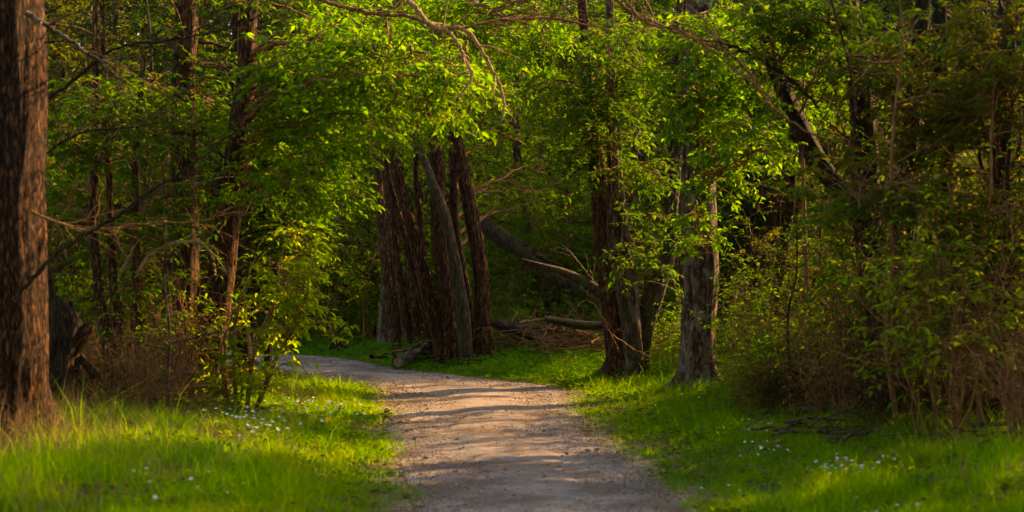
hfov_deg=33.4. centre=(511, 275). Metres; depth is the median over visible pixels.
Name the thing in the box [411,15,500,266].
woodland tree
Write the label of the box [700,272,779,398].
thin sapling
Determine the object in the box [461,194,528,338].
understory shrub
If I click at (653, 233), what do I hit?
thin sapling
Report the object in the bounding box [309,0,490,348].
woodland tree
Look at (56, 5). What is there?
woodland tree
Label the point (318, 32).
woodland
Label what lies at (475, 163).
woodland tree
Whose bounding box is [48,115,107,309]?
thin sapling
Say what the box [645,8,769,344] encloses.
woodland tree
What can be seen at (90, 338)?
dead shrub
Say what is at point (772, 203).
thin sapling
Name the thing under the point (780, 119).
woodland tree
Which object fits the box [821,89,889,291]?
thin sapling
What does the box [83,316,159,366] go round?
dead shrub
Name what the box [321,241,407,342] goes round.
understory shrub
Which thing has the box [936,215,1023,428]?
bare shrub
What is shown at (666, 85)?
woodland tree
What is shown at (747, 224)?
thin sapling
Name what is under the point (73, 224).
thin sapling
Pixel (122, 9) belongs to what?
woodland tree
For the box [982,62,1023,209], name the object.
thin sapling
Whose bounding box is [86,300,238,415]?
dead shrub
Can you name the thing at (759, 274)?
thin sapling
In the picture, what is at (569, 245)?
understory shrub
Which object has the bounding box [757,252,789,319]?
woodland tree
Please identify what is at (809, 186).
thin sapling
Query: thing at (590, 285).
fallen branch
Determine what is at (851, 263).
thin sapling
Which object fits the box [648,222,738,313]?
thin sapling
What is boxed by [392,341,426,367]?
cut log
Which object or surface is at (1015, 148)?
woodland tree
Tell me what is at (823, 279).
bare shrub
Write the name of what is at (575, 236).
understory shrub
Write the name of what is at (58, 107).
understory shrub
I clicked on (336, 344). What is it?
dark stump
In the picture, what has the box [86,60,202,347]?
thin sapling
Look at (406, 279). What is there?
understory shrub
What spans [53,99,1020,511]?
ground
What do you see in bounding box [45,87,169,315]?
understory shrub
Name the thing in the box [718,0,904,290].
woodland tree
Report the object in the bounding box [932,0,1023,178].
woodland tree
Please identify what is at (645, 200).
understory shrub
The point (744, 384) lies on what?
bare shrub
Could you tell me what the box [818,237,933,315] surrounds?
bare shrub
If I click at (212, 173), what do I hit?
thin sapling
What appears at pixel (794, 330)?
bare shrub
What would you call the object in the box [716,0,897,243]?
woodland tree
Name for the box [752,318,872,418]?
bare shrub
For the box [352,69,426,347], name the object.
slim tree
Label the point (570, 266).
understory shrub
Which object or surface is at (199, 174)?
thin sapling
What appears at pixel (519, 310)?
understory shrub
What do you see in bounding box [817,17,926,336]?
thin sapling
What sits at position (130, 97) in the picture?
thin sapling
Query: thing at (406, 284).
understory shrub
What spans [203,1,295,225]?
woodland tree
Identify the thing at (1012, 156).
thin sapling
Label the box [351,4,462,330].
woodland tree
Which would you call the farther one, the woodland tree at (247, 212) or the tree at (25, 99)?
the woodland tree at (247, 212)
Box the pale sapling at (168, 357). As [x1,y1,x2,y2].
[123,186,230,415]
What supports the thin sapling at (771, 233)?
on the ground at (589, 433)
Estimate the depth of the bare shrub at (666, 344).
26.20 m
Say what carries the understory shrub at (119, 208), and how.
on the ground at (589, 433)
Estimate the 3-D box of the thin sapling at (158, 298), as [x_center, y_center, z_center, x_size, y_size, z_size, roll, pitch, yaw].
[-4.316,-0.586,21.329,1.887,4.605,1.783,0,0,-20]
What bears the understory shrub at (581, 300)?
on the ground at (589, 433)
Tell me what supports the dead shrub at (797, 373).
on the ground at (589, 433)
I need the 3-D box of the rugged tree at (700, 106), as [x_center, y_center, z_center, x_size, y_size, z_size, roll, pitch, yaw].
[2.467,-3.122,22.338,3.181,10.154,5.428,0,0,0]
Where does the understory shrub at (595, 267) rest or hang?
on the ground at (589, 433)
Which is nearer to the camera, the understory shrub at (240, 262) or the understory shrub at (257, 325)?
the understory shrub at (240, 262)
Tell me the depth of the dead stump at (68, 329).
17.47 m
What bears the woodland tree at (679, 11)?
on the ground at (589, 433)
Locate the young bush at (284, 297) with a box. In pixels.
[191,210,359,415]
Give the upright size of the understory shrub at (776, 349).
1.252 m
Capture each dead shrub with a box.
[49,337,100,406]
[78,304,108,371]
[80,354,124,407]
[81,319,121,399]
[81,343,103,394]
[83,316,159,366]
[84,317,180,406]
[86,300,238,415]
[87,321,196,410]
[123,322,166,369]
[683,333,769,394]
[723,354,828,416]
[735,292,849,397]
[737,333,915,417]
[759,266,917,422]
[777,277,894,398]
[790,336,898,413]
[799,268,946,409]
[805,339,948,439]
[814,265,995,420]
[847,372,988,418]
[856,243,1023,434]
[896,351,943,409]
[918,263,1023,450]
[929,357,1023,409]
[956,316,1023,429]
[962,305,1023,412]
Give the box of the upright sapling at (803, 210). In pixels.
[777,77,828,399]
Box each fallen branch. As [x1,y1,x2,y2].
[491,309,577,353]
[521,239,599,298]
[521,316,602,359]
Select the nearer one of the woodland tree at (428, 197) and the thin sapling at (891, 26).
the thin sapling at (891, 26)
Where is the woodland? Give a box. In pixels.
[44,0,1023,292]
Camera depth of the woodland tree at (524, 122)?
62.84 m
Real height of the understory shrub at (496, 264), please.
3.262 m
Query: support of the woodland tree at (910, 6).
on the ground at (589, 433)
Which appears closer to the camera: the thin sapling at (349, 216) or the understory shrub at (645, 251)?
the understory shrub at (645, 251)
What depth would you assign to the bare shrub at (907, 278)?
14.61 m
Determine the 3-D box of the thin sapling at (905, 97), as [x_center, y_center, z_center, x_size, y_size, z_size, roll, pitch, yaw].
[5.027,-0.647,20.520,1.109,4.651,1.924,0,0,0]
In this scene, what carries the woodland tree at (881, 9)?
on the ground at (589, 433)
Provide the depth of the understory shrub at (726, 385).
18.97 m
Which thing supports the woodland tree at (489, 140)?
on the ground at (589, 433)
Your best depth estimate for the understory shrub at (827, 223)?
30.39 m
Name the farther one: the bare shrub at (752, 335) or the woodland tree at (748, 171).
the woodland tree at (748, 171)
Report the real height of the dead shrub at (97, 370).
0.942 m
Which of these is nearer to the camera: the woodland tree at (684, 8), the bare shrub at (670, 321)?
the bare shrub at (670, 321)
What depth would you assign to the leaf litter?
14.77 m
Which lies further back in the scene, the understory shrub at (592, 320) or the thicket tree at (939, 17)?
the understory shrub at (592, 320)
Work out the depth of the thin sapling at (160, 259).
23.89 m
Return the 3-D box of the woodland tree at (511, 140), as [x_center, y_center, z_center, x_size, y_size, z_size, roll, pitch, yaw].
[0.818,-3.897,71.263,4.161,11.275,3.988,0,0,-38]
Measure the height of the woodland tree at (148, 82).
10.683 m
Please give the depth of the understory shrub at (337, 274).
41.33 m
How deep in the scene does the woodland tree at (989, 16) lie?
48.21 m
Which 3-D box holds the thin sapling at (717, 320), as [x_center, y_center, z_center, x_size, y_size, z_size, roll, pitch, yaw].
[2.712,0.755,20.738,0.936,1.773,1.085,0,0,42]
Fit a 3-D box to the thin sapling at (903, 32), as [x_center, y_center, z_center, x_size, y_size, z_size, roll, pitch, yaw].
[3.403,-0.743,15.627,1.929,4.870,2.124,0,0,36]
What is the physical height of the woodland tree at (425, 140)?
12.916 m
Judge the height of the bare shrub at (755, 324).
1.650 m
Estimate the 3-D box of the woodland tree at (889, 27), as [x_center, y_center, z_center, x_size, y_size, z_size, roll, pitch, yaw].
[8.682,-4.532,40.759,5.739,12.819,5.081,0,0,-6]
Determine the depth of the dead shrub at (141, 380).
17.77 m
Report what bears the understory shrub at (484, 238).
on the ground at (589, 433)
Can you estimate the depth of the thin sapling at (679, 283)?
33.48 m
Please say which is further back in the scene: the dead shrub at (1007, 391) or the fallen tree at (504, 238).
the fallen tree at (504, 238)
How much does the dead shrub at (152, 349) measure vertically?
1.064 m
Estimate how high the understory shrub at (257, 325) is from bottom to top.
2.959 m
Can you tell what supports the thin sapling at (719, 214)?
on the ground at (589, 433)
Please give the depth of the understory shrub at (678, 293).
36.69 m
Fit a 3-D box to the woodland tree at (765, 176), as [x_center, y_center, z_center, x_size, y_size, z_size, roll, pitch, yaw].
[6.157,-2.271,36.460,3.887,8.216,3.219,0,0,-7]
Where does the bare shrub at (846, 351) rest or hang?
on the ground at (589, 433)
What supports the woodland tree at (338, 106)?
on the ground at (589, 433)
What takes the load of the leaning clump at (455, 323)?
on the ground at (589, 433)
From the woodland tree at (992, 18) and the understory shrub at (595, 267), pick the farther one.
the woodland tree at (992, 18)
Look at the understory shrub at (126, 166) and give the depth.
26.13 m
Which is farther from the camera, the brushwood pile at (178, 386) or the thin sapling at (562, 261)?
the thin sapling at (562, 261)
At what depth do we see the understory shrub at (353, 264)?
37.23 m
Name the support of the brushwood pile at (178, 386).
on the ground at (589, 433)
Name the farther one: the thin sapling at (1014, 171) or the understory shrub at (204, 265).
the understory shrub at (204, 265)
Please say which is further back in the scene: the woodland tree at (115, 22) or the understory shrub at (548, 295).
the woodland tree at (115, 22)
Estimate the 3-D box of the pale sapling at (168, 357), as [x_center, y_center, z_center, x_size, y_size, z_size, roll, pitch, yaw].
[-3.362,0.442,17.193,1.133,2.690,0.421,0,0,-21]
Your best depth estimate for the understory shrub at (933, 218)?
22.07 m
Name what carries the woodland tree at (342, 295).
on the ground at (589, 433)
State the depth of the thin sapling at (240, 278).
23.70 m
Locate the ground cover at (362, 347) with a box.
[89,328,970,417]
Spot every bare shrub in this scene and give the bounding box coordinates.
[55,215,171,353]
[57,252,109,374]
[77,249,174,403]
[99,239,255,402]
[102,283,248,406]
[124,288,231,370]
[124,310,166,371]
[130,227,238,367]
[639,281,672,355]
[641,290,679,360]
[644,320,673,370]
[648,310,680,373]
[651,319,680,362]
[654,290,721,366]
[658,298,680,353]
[662,298,729,359]
[698,323,787,414]
[704,332,753,393]
[705,314,776,383]
[711,271,797,368]
[716,317,790,387]
[718,336,759,400]
[720,271,851,403]
[722,289,778,345]
[722,331,806,409]
[725,313,794,380]
[729,298,803,402]
[742,275,809,333]
[744,276,813,337]
[747,224,840,381]
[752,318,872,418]
[761,262,860,404]
[770,227,855,384]
[771,212,943,411]
[790,237,896,396]
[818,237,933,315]
[836,138,1023,445]
[842,201,1023,441]
[891,227,1023,421]
[895,233,1023,421]
[928,120,1023,383]
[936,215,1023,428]
[937,229,1020,419]
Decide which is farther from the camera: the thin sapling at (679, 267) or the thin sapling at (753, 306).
the thin sapling at (679, 267)
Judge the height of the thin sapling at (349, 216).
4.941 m
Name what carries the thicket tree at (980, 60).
on the ground at (589, 433)
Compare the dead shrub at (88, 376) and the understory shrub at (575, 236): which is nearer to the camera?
the dead shrub at (88, 376)
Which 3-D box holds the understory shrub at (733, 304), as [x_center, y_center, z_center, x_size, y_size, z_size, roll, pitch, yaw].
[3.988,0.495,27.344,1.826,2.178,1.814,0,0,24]
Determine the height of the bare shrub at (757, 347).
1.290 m
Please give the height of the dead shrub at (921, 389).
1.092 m
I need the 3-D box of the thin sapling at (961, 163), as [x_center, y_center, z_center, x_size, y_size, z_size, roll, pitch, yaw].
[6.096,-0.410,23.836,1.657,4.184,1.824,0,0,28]
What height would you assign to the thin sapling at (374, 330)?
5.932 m
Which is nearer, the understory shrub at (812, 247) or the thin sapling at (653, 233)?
the understory shrub at (812, 247)
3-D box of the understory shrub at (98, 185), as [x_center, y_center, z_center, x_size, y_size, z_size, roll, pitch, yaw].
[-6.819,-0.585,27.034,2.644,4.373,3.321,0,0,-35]
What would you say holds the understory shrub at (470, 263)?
on the ground at (589, 433)
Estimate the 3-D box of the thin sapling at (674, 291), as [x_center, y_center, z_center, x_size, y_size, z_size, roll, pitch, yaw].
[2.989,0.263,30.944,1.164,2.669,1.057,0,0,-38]
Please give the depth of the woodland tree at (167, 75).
46.06 m
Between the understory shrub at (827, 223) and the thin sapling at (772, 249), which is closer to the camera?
the thin sapling at (772, 249)
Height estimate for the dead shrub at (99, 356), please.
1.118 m
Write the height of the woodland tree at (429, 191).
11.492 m
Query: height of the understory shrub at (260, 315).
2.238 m
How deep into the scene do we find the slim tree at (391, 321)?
34.92 m
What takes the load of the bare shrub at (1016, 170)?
on the ground at (589, 433)
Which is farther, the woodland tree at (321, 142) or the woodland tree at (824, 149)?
the woodland tree at (321, 142)
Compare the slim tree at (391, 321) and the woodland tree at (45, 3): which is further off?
the woodland tree at (45, 3)
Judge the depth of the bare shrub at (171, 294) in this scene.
21.73 m
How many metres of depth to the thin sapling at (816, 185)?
20.98 m
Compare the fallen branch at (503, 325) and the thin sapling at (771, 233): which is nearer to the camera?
the thin sapling at (771, 233)
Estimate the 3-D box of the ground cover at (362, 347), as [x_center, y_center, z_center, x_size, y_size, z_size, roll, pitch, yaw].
[-3.431,1.424,31.304,13.368,0.619,30.466,0,0,-17]
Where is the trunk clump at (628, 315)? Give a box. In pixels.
[484,0,684,380]
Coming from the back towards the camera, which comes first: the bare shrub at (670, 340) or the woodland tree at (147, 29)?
the woodland tree at (147, 29)
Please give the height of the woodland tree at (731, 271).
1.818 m
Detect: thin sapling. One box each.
[46,129,104,306]
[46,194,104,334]
[47,127,144,311]
[47,173,151,335]
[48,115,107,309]
[52,163,210,330]
[55,121,143,365]
[63,78,172,360]
[69,44,208,370]
[71,43,144,273]
[75,104,206,303]
[81,107,168,312]
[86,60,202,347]
[91,70,235,306]
[100,113,244,339]
[119,129,172,368]
[124,120,214,327]
[139,139,281,312]
[276,154,348,347]
[296,197,378,338]
[306,215,347,331]
[309,163,352,332]
[333,163,376,324]
[334,185,431,344]
[352,140,414,337]
[399,123,429,283]
[509,145,582,337]
[521,225,596,336]
[586,281,603,354]
[628,203,681,297]
[638,193,724,323]
[646,99,724,305]
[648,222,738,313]
[658,159,746,303]
[659,231,683,341]
[690,268,764,388]
[696,274,770,392]
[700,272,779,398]
[719,164,771,348]
[722,239,824,337]
[723,199,785,332]
[739,231,818,346]
[743,182,808,325]
[744,141,837,418]
[748,168,823,329]
[763,156,839,324]
[764,0,975,415]
[769,234,888,363]
[773,110,847,346]
[779,76,850,315]
[781,85,850,323]
[789,132,840,306]
[797,0,1004,427]
[801,32,962,403]
[802,130,882,323]
[812,44,948,393]
[812,49,926,340]
[814,200,961,283]
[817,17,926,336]
[821,19,932,297]
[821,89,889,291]
[840,0,1023,429]
[844,1,996,271]
[853,23,952,313]
[862,9,1017,279]
[886,139,1013,285]
[892,28,983,263]
[903,0,1023,413]
[904,0,1019,273]
[911,0,1023,421]
[924,153,973,245]
[932,46,1023,434]
[938,156,1023,303]
[962,0,1023,238]
[964,96,1023,228]
[975,122,1023,195]
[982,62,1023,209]
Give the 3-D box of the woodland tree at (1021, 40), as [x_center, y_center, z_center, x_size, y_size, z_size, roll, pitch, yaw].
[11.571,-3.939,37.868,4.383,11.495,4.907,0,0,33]
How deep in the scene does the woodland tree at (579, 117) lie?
51.94 m
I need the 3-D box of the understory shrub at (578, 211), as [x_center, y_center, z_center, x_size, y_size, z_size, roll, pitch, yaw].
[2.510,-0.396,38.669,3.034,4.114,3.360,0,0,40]
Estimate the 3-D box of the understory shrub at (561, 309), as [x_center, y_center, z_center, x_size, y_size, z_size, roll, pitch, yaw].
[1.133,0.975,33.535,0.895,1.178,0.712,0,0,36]
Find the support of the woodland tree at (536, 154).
on the ground at (589, 433)
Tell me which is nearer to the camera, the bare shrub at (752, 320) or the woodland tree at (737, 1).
the bare shrub at (752, 320)
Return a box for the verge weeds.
[2,354,1023,511]
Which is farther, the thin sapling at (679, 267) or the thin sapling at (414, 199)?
the thin sapling at (414, 199)
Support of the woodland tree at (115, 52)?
on the ground at (589, 433)
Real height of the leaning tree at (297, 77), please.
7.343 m
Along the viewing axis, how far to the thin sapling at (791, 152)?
22.48 m
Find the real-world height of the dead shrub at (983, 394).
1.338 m
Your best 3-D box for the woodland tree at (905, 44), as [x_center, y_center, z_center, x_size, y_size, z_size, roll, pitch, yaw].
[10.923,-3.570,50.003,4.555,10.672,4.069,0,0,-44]
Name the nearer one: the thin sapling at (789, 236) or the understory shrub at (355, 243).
the thin sapling at (789, 236)
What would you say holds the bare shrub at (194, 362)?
on the ground at (589, 433)
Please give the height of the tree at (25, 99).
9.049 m
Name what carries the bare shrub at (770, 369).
on the ground at (589, 433)
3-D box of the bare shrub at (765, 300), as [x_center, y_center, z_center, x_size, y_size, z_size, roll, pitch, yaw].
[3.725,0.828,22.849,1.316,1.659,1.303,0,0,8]
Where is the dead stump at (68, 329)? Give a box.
[48,264,107,415]
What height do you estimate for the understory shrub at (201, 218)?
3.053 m
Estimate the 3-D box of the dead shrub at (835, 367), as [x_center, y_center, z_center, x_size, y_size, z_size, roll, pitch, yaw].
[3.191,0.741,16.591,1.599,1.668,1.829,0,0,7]
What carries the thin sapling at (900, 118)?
on the ground at (589, 433)
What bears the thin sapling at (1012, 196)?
on the ground at (589, 433)
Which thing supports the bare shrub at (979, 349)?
on the ground at (589, 433)
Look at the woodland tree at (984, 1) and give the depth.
40.28 m
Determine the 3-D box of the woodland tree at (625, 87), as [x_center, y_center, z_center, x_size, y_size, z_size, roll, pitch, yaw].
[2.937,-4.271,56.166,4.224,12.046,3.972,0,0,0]
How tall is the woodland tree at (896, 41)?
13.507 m
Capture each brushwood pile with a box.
[82,362,243,422]
[369,336,430,363]
[392,292,597,353]
[500,305,664,362]
[745,387,986,446]
[881,410,1023,450]
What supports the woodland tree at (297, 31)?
on the ground at (589, 433)
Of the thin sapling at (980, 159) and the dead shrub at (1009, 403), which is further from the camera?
the thin sapling at (980, 159)
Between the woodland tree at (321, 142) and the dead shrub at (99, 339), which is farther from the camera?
the woodland tree at (321, 142)
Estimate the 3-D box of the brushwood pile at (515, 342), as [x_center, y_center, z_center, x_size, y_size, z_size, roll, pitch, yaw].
[-0.221,1.104,31.333,4.003,1.657,2.958,0,0,-25]
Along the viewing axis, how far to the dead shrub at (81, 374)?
17.57 m
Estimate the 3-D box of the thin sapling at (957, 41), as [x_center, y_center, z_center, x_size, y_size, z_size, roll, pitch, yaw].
[4.585,-0.685,18.079,1.941,4.691,1.119,0,0,28]
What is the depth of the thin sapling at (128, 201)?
25.00 m
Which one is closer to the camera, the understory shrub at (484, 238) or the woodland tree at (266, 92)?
the understory shrub at (484, 238)
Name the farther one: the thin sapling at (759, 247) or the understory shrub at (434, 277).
the understory shrub at (434, 277)
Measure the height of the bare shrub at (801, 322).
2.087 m
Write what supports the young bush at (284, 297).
on the ground at (589, 433)
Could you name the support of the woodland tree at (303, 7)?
on the ground at (589, 433)
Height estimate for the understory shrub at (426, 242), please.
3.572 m
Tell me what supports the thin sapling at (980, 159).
on the ground at (589, 433)
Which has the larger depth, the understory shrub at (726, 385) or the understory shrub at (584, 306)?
the understory shrub at (584, 306)
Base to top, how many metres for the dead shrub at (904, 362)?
1.650 m
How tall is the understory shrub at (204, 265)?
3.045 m
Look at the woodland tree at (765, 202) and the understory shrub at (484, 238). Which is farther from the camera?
the understory shrub at (484, 238)
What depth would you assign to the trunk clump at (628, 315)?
26.08 m
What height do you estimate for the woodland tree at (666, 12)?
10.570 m
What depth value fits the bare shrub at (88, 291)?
22.75 m
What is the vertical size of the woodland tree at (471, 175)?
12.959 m
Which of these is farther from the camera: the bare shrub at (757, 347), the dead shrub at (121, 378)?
the bare shrub at (757, 347)
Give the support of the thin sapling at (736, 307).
on the ground at (589, 433)
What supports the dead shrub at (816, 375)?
on the ground at (589, 433)
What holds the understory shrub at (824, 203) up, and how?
on the ground at (589, 433)
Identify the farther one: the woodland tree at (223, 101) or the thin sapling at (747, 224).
the woodland tree at (223, 101)
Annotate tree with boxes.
[0,0,319,457]
[44,0,117,278]
[44,0,171,276]
[44,1,110,236]
[45,0,113,155]
[45,0,232,404]
[46,20,111,242]
[47,0,132,235]
[47,49,102,279]
[48,11,136,317]
[49,0,209,327]
[49,0,246,273]
[51,18,141,237]
[52,2,172,155]
[84,0,367,372]
[91,2,230,321]
[115,0,321,391]
[124,6,228,225]
[128,28,196,309]
[136,0,266,258]
[139,0,231,231]
[140,0,364,349]
[153,0,336,345]
[166,0,332,302]
[166,0,632,403]
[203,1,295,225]
[205,58,276,215]
[212,0,603,375]
[228,1,364,330]
[258,6,328,254]
[264,0,429,337]
[266,0,380,263]
[269,0,374,325]
[288,0,411,318]
[302,0,413,353]
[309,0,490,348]
[317,0,465,338]
[335,0,429,251]
[338,0,468,275]
[349,2,427,309]
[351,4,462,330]
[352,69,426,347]
[356,85,468,271]
[370,32,465,311]
[372,0,512,315]
[403,50,487,276]
[404,17,501,263]
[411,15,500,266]
[424,0,529,269]
[443,0,647,324]
[445,113,500,263]
[457,0,557,255]
[462,0,605,233]
[477,1,568,195]
[478,0,626,219]
[478,211,600,332]
[486,63,558,218]
[487,0,594,234]
[487,0,649,335]
[501,1,582,205]
[513,0,654,210]
[529,0,720,296]
[557,0,734,332]
[564,0,660,205]
[588,0,778,337]
[589,0,674,207]
[602,0,925,411]
[609,0,833,391]
[618,1,719,201]
[624,0,743,258]
[639,5,686,206]
[640,0,738,269]
[644,0,739,262]
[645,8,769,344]
[651,0,767,315]
[680,0,826,306]
[702,0,871,339]
[716,0,847,285]
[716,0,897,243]
[716,1,849,309]
[716,2,871,305]
[717,264,750,341]
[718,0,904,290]
[719,85,777,314]
[720,9,771,324]
[723,2,881,296]
[723,61,827,287]
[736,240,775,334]
[748,13,880,285]
[756,0,956,236]
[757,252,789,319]
[767,75,881,231]
[771,0,935,260]
[783,0,1018,407]
[814,0,946,199]
[826,0,984,192]
[841,2,950,170]
[849,0,930,145]
[862,0,1023,410]
[876,55,978,176]
[882,0,1023,426]
[895,0,1023,156]
[928,0,1023,192]
[929,0,1023,149]
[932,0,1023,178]
[957,0,1023,183]
[990,45,1023,72]
[1006,31,1023,47]
[1010,135,1023,197]
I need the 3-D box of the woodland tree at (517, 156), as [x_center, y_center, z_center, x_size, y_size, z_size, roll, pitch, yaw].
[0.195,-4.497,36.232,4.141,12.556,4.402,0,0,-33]
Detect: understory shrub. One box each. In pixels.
[45,83,215,353]
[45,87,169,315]
[45,109,143,285]
[47,111,151,349]
[47,143,167,342]
[48,98,207,344]
[103,199,213,345]
[119,238,262,351]
[123,188,257,340]
[250,247,301,328]
[255,272,324,344]
[255,302,267,328]
[256,260,318,332]
[262,195,376,344]
[268,194,387,343]
[300,184,379,333]
[312,300,359,328]
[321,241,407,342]
[322,204,437,324]
[328,203,434,339]
[330,200,429,336]
[345,210,439,333]
[368,233,436,325]
[428,186,534,260]
[430,177,547,303]
[432,200,540,287]
[459,144,588,339]
[460,158,596,327]
[461,135,589,331]
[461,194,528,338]
[463,215,513,310]
[464,234,542,344]
[468,243,537,338]
[473,148,597,346]
[481,171,591,333]
[506,154,589,332]
[506,291,546,348]
[516,291,562,338]
[524,207,597,343]
[530,167,653,311]
[541,220,593,338]
[545,198,664,328]
[546,209,594,335]
[553,296,588,347]
[554,289,604,352]
[565,196,650,303]
[568,240,603,342]
[573,200,681,271]
[574,227,651,344]
[575,298,603,348]
[580,160,739,332]
[583,228,678,307]
[587,223,658,340]
[626,186,749,346]
[631,150,759,344]
[654,233,721,343]
[714,319,771,409]
[716,263,800,353]
[743,222,858,325]
[746,303,812,408]
[747,310,836,404]
[750,198,856,389]
[766,197,886,288]
[795,154,924,263]
[799,171,937,277]
[838,160,1019,273]
[879,115,1023,237]
[957,137,1023,293]
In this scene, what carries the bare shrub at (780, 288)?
on the ground at (589, 433)
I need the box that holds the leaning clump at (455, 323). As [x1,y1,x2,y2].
[323,2,597,368]
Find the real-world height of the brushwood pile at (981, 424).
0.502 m
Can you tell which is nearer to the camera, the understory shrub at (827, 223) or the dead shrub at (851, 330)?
the dead shrub at (851, 330)
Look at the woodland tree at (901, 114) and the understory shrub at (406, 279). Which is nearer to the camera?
the woodland tree at (901, 114)
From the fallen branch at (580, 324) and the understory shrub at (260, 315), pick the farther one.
the understory shrub at (260, 315)
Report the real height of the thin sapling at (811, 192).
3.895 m
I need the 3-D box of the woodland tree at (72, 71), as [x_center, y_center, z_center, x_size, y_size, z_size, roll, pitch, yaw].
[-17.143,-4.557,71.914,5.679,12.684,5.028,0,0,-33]
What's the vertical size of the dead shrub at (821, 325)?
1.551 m
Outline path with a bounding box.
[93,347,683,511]
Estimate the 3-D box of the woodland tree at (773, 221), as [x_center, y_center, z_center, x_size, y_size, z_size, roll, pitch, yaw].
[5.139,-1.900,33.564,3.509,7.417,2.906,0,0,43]
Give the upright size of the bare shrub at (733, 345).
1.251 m
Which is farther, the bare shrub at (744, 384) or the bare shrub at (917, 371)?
the bare shrub at (744, 384)
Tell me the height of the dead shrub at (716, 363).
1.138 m
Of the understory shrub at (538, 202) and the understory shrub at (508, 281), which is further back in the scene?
the understory shrub at (538, 202)
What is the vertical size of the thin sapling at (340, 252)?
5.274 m
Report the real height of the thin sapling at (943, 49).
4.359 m
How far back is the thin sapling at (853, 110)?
16.18 m
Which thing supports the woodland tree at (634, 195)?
on the ground at (589, 433)
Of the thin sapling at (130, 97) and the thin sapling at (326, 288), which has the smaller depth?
the thin sapling at (130, 97)
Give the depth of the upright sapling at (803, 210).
19.48 m
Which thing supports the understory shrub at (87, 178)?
on the ground at (589, 433)
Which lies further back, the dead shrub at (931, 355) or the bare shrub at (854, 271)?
the bare shrub at (854, 271)
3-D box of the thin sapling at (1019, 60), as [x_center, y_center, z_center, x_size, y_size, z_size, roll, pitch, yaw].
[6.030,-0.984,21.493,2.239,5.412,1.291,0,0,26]
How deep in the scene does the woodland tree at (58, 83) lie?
49.93 m
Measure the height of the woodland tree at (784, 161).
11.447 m
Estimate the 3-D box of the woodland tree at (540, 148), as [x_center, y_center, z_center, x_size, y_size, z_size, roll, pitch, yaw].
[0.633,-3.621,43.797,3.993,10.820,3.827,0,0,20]
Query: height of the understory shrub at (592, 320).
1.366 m
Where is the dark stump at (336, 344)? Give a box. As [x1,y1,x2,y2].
[328,335,347,352]
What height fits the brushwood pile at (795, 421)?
0.707 m
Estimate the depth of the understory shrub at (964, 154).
28.64 m
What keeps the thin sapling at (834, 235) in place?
on the ground at (589, 433)
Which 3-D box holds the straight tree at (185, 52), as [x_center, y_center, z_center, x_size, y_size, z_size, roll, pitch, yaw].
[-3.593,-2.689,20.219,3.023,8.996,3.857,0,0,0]
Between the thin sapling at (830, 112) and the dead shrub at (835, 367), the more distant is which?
the thin sapling at (830, 112)
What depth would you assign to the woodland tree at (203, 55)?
58.49 m
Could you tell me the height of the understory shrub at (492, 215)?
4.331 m
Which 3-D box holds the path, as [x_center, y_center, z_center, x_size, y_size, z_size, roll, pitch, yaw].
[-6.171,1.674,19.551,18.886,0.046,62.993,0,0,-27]
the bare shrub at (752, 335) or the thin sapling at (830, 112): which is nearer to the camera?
the thin sapling at (830, 112)
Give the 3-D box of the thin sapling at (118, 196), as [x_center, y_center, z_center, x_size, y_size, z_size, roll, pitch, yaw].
[-5.066,-0.667,22.831,1.967,4.801,1.858,0,0,30]
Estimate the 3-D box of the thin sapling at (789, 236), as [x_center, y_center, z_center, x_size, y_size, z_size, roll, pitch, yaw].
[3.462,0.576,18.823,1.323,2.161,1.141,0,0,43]
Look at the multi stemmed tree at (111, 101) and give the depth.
19.34 m
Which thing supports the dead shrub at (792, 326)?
on the ground at (589, 433)
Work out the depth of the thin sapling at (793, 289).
17.89 m
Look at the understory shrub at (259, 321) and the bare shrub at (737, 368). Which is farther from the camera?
the understory shrub at (259, 321)
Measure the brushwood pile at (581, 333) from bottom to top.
1.381 m
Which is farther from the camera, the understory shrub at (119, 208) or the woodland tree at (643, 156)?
the woodland tree at (643, 156)
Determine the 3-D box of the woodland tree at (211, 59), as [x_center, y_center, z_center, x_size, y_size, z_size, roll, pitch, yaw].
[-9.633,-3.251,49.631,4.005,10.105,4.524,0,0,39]
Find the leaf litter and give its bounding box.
[5,327,1023,511]
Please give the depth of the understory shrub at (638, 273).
34.90 m
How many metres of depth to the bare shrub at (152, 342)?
22.12 m
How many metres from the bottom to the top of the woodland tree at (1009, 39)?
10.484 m
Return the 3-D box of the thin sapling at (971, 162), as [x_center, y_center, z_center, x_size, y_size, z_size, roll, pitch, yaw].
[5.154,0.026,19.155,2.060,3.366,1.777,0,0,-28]
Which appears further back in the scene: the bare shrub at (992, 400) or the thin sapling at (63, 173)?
the thin sapling at (63, 173)
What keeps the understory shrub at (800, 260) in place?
on the ground at (589, 433)
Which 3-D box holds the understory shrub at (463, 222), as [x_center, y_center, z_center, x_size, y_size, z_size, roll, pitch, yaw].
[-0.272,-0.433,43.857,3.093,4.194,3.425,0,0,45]

